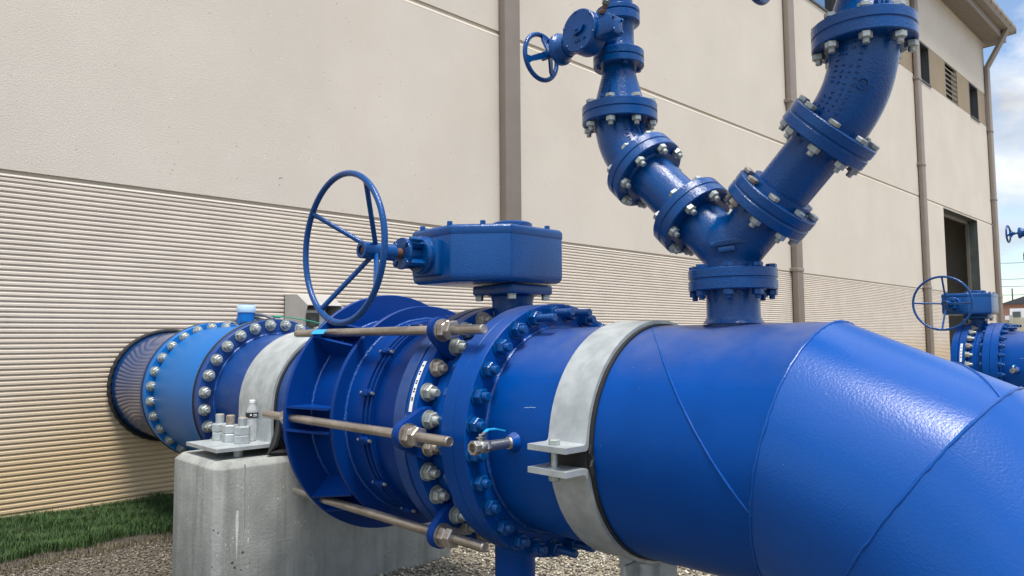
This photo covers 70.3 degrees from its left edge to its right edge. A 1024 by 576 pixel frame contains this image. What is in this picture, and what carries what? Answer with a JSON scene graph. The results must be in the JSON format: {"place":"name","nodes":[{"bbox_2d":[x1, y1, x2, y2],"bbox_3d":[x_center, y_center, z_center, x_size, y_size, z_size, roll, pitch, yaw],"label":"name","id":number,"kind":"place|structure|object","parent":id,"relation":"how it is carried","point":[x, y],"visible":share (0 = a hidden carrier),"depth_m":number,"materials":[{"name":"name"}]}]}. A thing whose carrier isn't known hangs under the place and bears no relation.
{"place":"outdoors","nodes":[
{"label":"outdoors","id":0,"kind":"place"},
{"bbox_2d":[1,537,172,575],"bbox_3d":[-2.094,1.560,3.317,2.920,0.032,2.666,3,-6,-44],"label":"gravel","id":1,"kind":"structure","parent":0,"point":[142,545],"depth_m":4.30,"materials":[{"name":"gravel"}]},
{"bbox_2d":[1,540,715,575],"bbox_3d":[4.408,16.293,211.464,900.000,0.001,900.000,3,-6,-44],"label":"ground","id":2,"kind":"structure","parent":0,"point":[560,567],"depth_m":4.26,"materials":[{"name":"grey gravel"}]},
{"bbox_2d":[0,503,172,570],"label":"soil strip","id":3,"kind":"object","parent":2,"relation":"on","point":[18,561],"depth_m":4.67,"materials":[{"name":"brown soil"}]},
{"bbox_2d":[0,531,172,575],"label":"dry grass","id":4,"kind":"structure","parent":3,"relation":"on","point":[97,551],"depth_m":4.50,"materials":[{"name":"plant"}]},
{"bbox_2d":[0,489,173,562],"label":"grass","id":5,"kind":"structure","parent":3,"relation":"on","point":[101,521],"depth_m":4.98,"materials":[{"name":"green plant"}]},
{"bbox_2d":[172,448,449,575],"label":"concrete pier","id":6,"kind":"structure","parent":2,"relation":"on","point":[248,513],"depth_m":3.69,"materials":[{"name":"grey concrete"}]},
{"bbox_2d":[186,332,309,456],"bbox_3d":[-1.068,0.650,4.189,1.394,0.816,0.480,3,-6,-44],"label":"pipe clamp","id":7,"kind":"object","parent":6,"relation":"on","point":[266,371],"visible":0.31,"depth_m":3.87,"materials":[{"name":"grey metal"}]},
{"bbox_2d":[212,414,225,440],"bbox_3d":[-1.579,0.750,3.933,0.083,0.139,0.078,3,-6,-44],"label":"threaded stud","id":8,"kind":"object","parent":7,"relation":"on","point":[217,433],"visible":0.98,"depth_m":3.90,"materials":[{"name":"grey metal"}]},
{"bbox_2d":[222,415,237,442],"bbox_3d":[-1.495,0.745,3.862,0.073,0.139,0.083,3,-6,-44],"label":"threaded stud","id":9,"kind":"object","parent":7,"relation":"on","point":[228,435],"visible":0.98,"depth_m":3.83,"materials":[{"name":"silver metal"}]},
{"bbox_2d":[234,417,250,443],"bbox_3d":[-1.405,0.741,3.791,0.083,0.134,0.076,3,-6,-44],"label":"threaded stud","id":10,"kind":"object","parent":7,"relation":"on","point":[242,432],"visible":1,"depth_m":3.76,"materials":[{"name":"grey metal"}]},
{"bbox_2d":[246,400,257,440],"bbox_3d":[-1.389,0.707,3.889,0.065,0.216,0.066,3,-6,-44],"label":"water bottle","id":11,"kind":"object","parent":7,"relation":"on","point":[252,415],"visible":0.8,"depth_m":3.87,"materials":[{"name":"clear plastic"}]},
{"bbox_2d":[194,319,310,443],"bbox_3d":[-1.084,0.658,4.205,0.984,0.984,1.345,3,-6,-44],"label":"pipe spool","id":12,"kind":"object","parent":6,"relation":"on","point":[231,357],"visible":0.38,"depth_m":4.34},
{"bbox_2d":[262,295,488,552],"bbox_3d":[-0.309,0.595,3.400,1.204,1.168,1.422,3,-6,-44],"label":"harnessed coupling","id":13,"kind":"object","parent":12,"relation":"attached to","point":[353,434],"visible":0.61,"depth_m":3.19,"materials":[{"name":"metal"}]},
{"bbox_2d":[0,0,1016,518],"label":"building","id":14,"kind":"structure","parent":2,"relation":"on","point":[170,164],"depth_m":7.59,"materials":[{"name":"concrete"}]},
{"bbox_2d":[106,329,180,440],"bbox_3d":[-2.610,0.783,5.791,0.976,0.976,1.165,3,-6,-44],"label":"wall pipe","id":15,"kind":"object","parent":14,"relation":"attached to","point":[128,370],"depth_m":5.63,"materials":[{"name":"blue metal"}]},
{"bbox_2d":[141,304,281,453],"bbox_3d":[-1.879,0.670,5.034,0.996,1.103,0.948,3,-6,-44],"label":"flow meter","id":16,"kind":"object","parent":15,"relation":"attached to","point":[174,366],"visible":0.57,"depth_m":4.88,"materials":[{"name":"blue paint"},{"name":"metal"}]},
{"bbox_2d":[209,321,236,327],"bbox_3d":[-2.014,0.256,5.140,0.339,0.050,0.009,-2,-4,24],"label":"earth wire","id":17,"kind":"object","parent":16,"relation":"on","point":[221,322],"visible":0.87,"depth_m":5.16,"materials":[{"name":"metal"}]},
{"bbox_2d":[254,313,274,318],"bbox_3d":[-1.606,0.297,5.016,0.341,0.256,0.022,-1,-4,2],"label":"cable","id":18,"kind":"object","parent":16,"relation":"attached to","point":[263,315],"visible":0.34,"depth_m":5.02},
{"bbox_2d":[273,315,320,323],"bbox_3d":[-1.374,0.291,5.204,0.670,0.185,0.042,3,-5,-39],"label":"earth wire","id":19,"kind":"object","parent":16,"relation":"attached to","point":[276,316],"visible":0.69,"depth_m":5.07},
{"bbox_2d":[284,294,341,328],"bbox_3d":[-1.855,0.305,6.773,0.350,0.500,0.448,3,-6,-44],"label":"display unit","id":20,"kind":"object","parent":14,"relation":"attached to","point":[300,306],"visible":0.43,"depth_m":6.71,"materials":[{"name":"metal"}]},
{"bbox_2d":[810,0,835,12],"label":"window","id":21,"kind":"structure","parent":14,"relation":"in","point":[826,5],"depth_m":16.42,"materials":[{"name":"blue glass"}]},
{"bbox_2d":[919,40,931,87],"bbox_3d":[11.554,-6.381,20.644,1.210,1.190,0.245,3,-6,-44],"label":"window","id":22,"kind":"structure","parent":14,"relation":"in","point":[924,50],"depth_m":21.01,"materials":[{"name":"black glass"}]},
{"bbox_2d":[943,207,980,290],"bbox_3d":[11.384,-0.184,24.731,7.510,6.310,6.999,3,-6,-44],"label":"doorway","id":23,"kind":"structure","parent":14,"relation":"in","point":[971,231],"depth_m":23.56,"materials":[{"name":"metal"}]},
{"bbox_2d":[968,81,979,122],"bbox_3d":[15.255,-6.159,24.189,1.050,1.190,0.245,3,-6,-44],"label":"window","id":24,"kind":"structure","parent":14,"relation":"in","point":[973,93],"depth_m":24.49,"materials":[{"name":"black glass"}]},
{"bbox_2d":[495,545,534,575],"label":"valve support leg","id":25,"kind":"object","parent":2,"relation":"on","point":[509,563],"depth_m":2.96,"materials":[{"name":"blue paint"}]},
{"bbox_2d":[303,170,561,549],"bbox_3d":[-0.173,0.324,3.087,1.244,1.478,0.628,3,-6,-44],"label":"butterfly valve","id":26,"kind":"object","parent":25,"relation":"on","point":[508,267],"visible":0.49,"depth_m":2.88,"materials":[{"name":"blue paint"}]},
{"bbox_2d":[619,557,676,575],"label":"pipe stand","id":27,"kind":"object","parent":2,"relation":"on","point":[628,567],"visible":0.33,"depth_m":2.50,"materials":[{"name":"grey concrete"}]},
{"bbox_2d":[438,277,1023,575],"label":"pipe","id":28,"kind":"object","parent":27,"relation":"on","point":[736,435],"visible":0.81,"depth_m":1.93,"materials":[{"name":"blue metal"}]},
{"bbox_2d":[468,428,512,454],"bbox_3d":[-0.069,0.509,2.430,0.168,0.079,0.048,3,-6,-44],"label":"ball valve","id":29,"kind":"object","parent":28,"relation":"attached to","point":[481,445],"visible":1,"depth_m":2.40,"materials":[{"name":"silver metal"}]},
{"bbox_2d":[527,320,677,563],"bbox_3d":[0.477,0.530,2.583,1.020,0.828,0.188,3,-6,-44],"label":"pipe clamp","id":30,"kind":"object","parent":28,"relation":"attached to","point":[569,468],"visible":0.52,"depth_m":2.33,"materials":[{"name":"grey metal"}]},
{"bbox_2d":[653,166,818,300],"bbox_3d":[0.716,-0.169,2.377,0.280,0.419,0.535,3,-6,-44],"label":"wye fitting","id":31,"kind":"object","parent":28,"relation":"attached to","point":[714,236],"visible":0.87,"depth_m":2.29,"materials":[{"name":"blue metal"}]},
{"bbox_2d":[613,137,720,242],"bbox_3d":[0.548,-0.337,2.563,0.280,0.386,0.386,3,-6,-44],"label":"flanged pipe","id":32,"kind":"object","parent":31,"relation":"attached to","point":[656,179],"visible":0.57,"depth_m":2.52,"materials":[{"name":"blue metal"}]},
{"bbox_2d":[582,92,682,208],"bbox_3d":[0.439,-0.496,2.687,0.280,0.404,0.379,3,-6,-44],"label":"pipe elbow","id":33,"kind":"object","parent":32,"relation":"attached to","point":[622,131],"visible":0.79,"depth_m":2.62,"materials":[{"name":"blue metal"}]},
{"bbox_2d":[582,52,657,116],"bbox_3d":[0.403,-0.752,2.741,0.280,0.208,0.280,3,-6,-44],"label":"pipe reducer","id":34,"kind":"object","parent":33,"relation":"on","point":[619,79],"visible":0.74,"depth_m":2.67,"materials":[{"name":"blue metal"}]},
{"bbox_2d":[523,0,643,82],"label":"gear valve","id":35,"kind":"object","parent":34,"relation":"on","point":[587,33],"visible":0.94,"depth_m":2.66,"materials":[{"name":"metal"}]},
{"bbox_2d":[596,0,639,13],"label":"riser pipe","id":36,"kind":"object","parent":35,"relation":"on","point":[621,3],"visible":0.27,"depth_m":2.69,"materials":[{"name":"blue metal"}]},
{"bbox_2d":[735,109,867,230],"bbox_3d":[0.878,-0.359,2.220,0.280,0.376,0.376,3,-6,-44],"label":"flanged pipe","id":37,"kind":"object","parent":31,"relation":"attached to","point":[793,176],"visible":0.78,"depth_m":2.16,"materials":[{"name":"blue metal"}]},
{"bbox_2d":[779,0,918,177],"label":"pipe elbow","id":38,"kind":"object","parent":37,"relation":"attached to","point":[859,58],"visible":0.94,"depth_m":2.04,"materials":[{"name":"blue metal"}]},
{"bbox_2d":[811,0,918,42],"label":"pipe reducer","id":39,"kind":"object","parent":38,"relation":"on","point":[846,10],"visible":0.47,"depth_m":2.00,"materials":[{"name":"blue metal"}]},
{"bbox_2d":[752,0,769,5],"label":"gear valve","id":40,"kind":"object","parent":39,"relation":"on","point":[761,2],"visible":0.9,"depth_m":2.15,"materials":[{"name":"metal"}]},
{"bbox_2d":[1004,315,1023,330],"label":"fence","id":41,"kind":"object","parent":2,"relation":"on","point":[1016,320],"visible":0.3,"depth_m":50.36,"materials":[{"name":"beige wood"}]},
{"bbox_2d":[1005,308,1023,319],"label":"box truck","id":42,"kind":"object","parent":2,"relation":"on","point":[1016,312],"visible":0.19,"depth_m":75.30,"materials":[{"name":"metal"}]},
{"bbox_2d":[377,542,714,575],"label":"gravel","id":43,"kind":"structure","parent":0,"point":[589,564],"depth_m":4.19,"materials":[{"name":"grey gravel"}]},
{"bbox_2d":[983,0,1023,317],"label":"sky","id":44,"kind":"structure","parent":0,"point":[1007,69],"materials":[{"name":"blue"}]},
{"bbox_2d":[1003,289,1023,319],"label":"brick building","id":45,"kind":"structure","parent":0,"point":[1014,303],"depth_m":125.81,"materials":[{"name":"brick"}]},
{"bbox_3d":[5.555,-0.442,7.674,0.280,0.208,0.280,3,-6,-44],"label":"pipe reducer","id":46,"kind":"object","parent":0,"visible":0},
{"bbox_2d":[1005,225,1023,242],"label":"gear valve","id":47,"kind":"object","parent":46,"relation":"on","point":[1020,232],"visible":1,"depth_m":7.66,"materials":[{"name":"metal"}]},
{"bbox_3d":[5.166,1.581,7.954,0.320,0.510,0.320,3,-6,-44],"label":"valve support leg","id":48,"kind":"object","parent":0,"visible":0},
{"bbox_2d":[912,276,998,375],"bbox_3d":[4.980,0.633,8.020,1.244,1.478,0.628,3,-6,-44],"label":"butterfly valve","id":49,"kind":"object","parent":48,"relation":"on","point":[977,309],"visible":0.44,"depth_m":7.82,"materials":[{"name":"blue paint"}]},
{"bbox_2d":[979,323,1023,386],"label":"pipe","id":50,"kind":"object","parent":49,"relation":"attached to","point":[1006,348],"visible":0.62,"depth_m":7.52,"materials":[{"name":"blue metal"}]},
{"bbox_2d":[1010,365,1018,372],"bbox_3d":[5.083,0.819,7.363,0.168,0.079,0.048,3,-6,-44],"label":"ball valve","id":51,"kind":"object","parent":50,"relation":"attached to","point":[1012,370],"visible":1,"depth_m":7.32,"materials":[{"name":"silver metal"}]}
]}

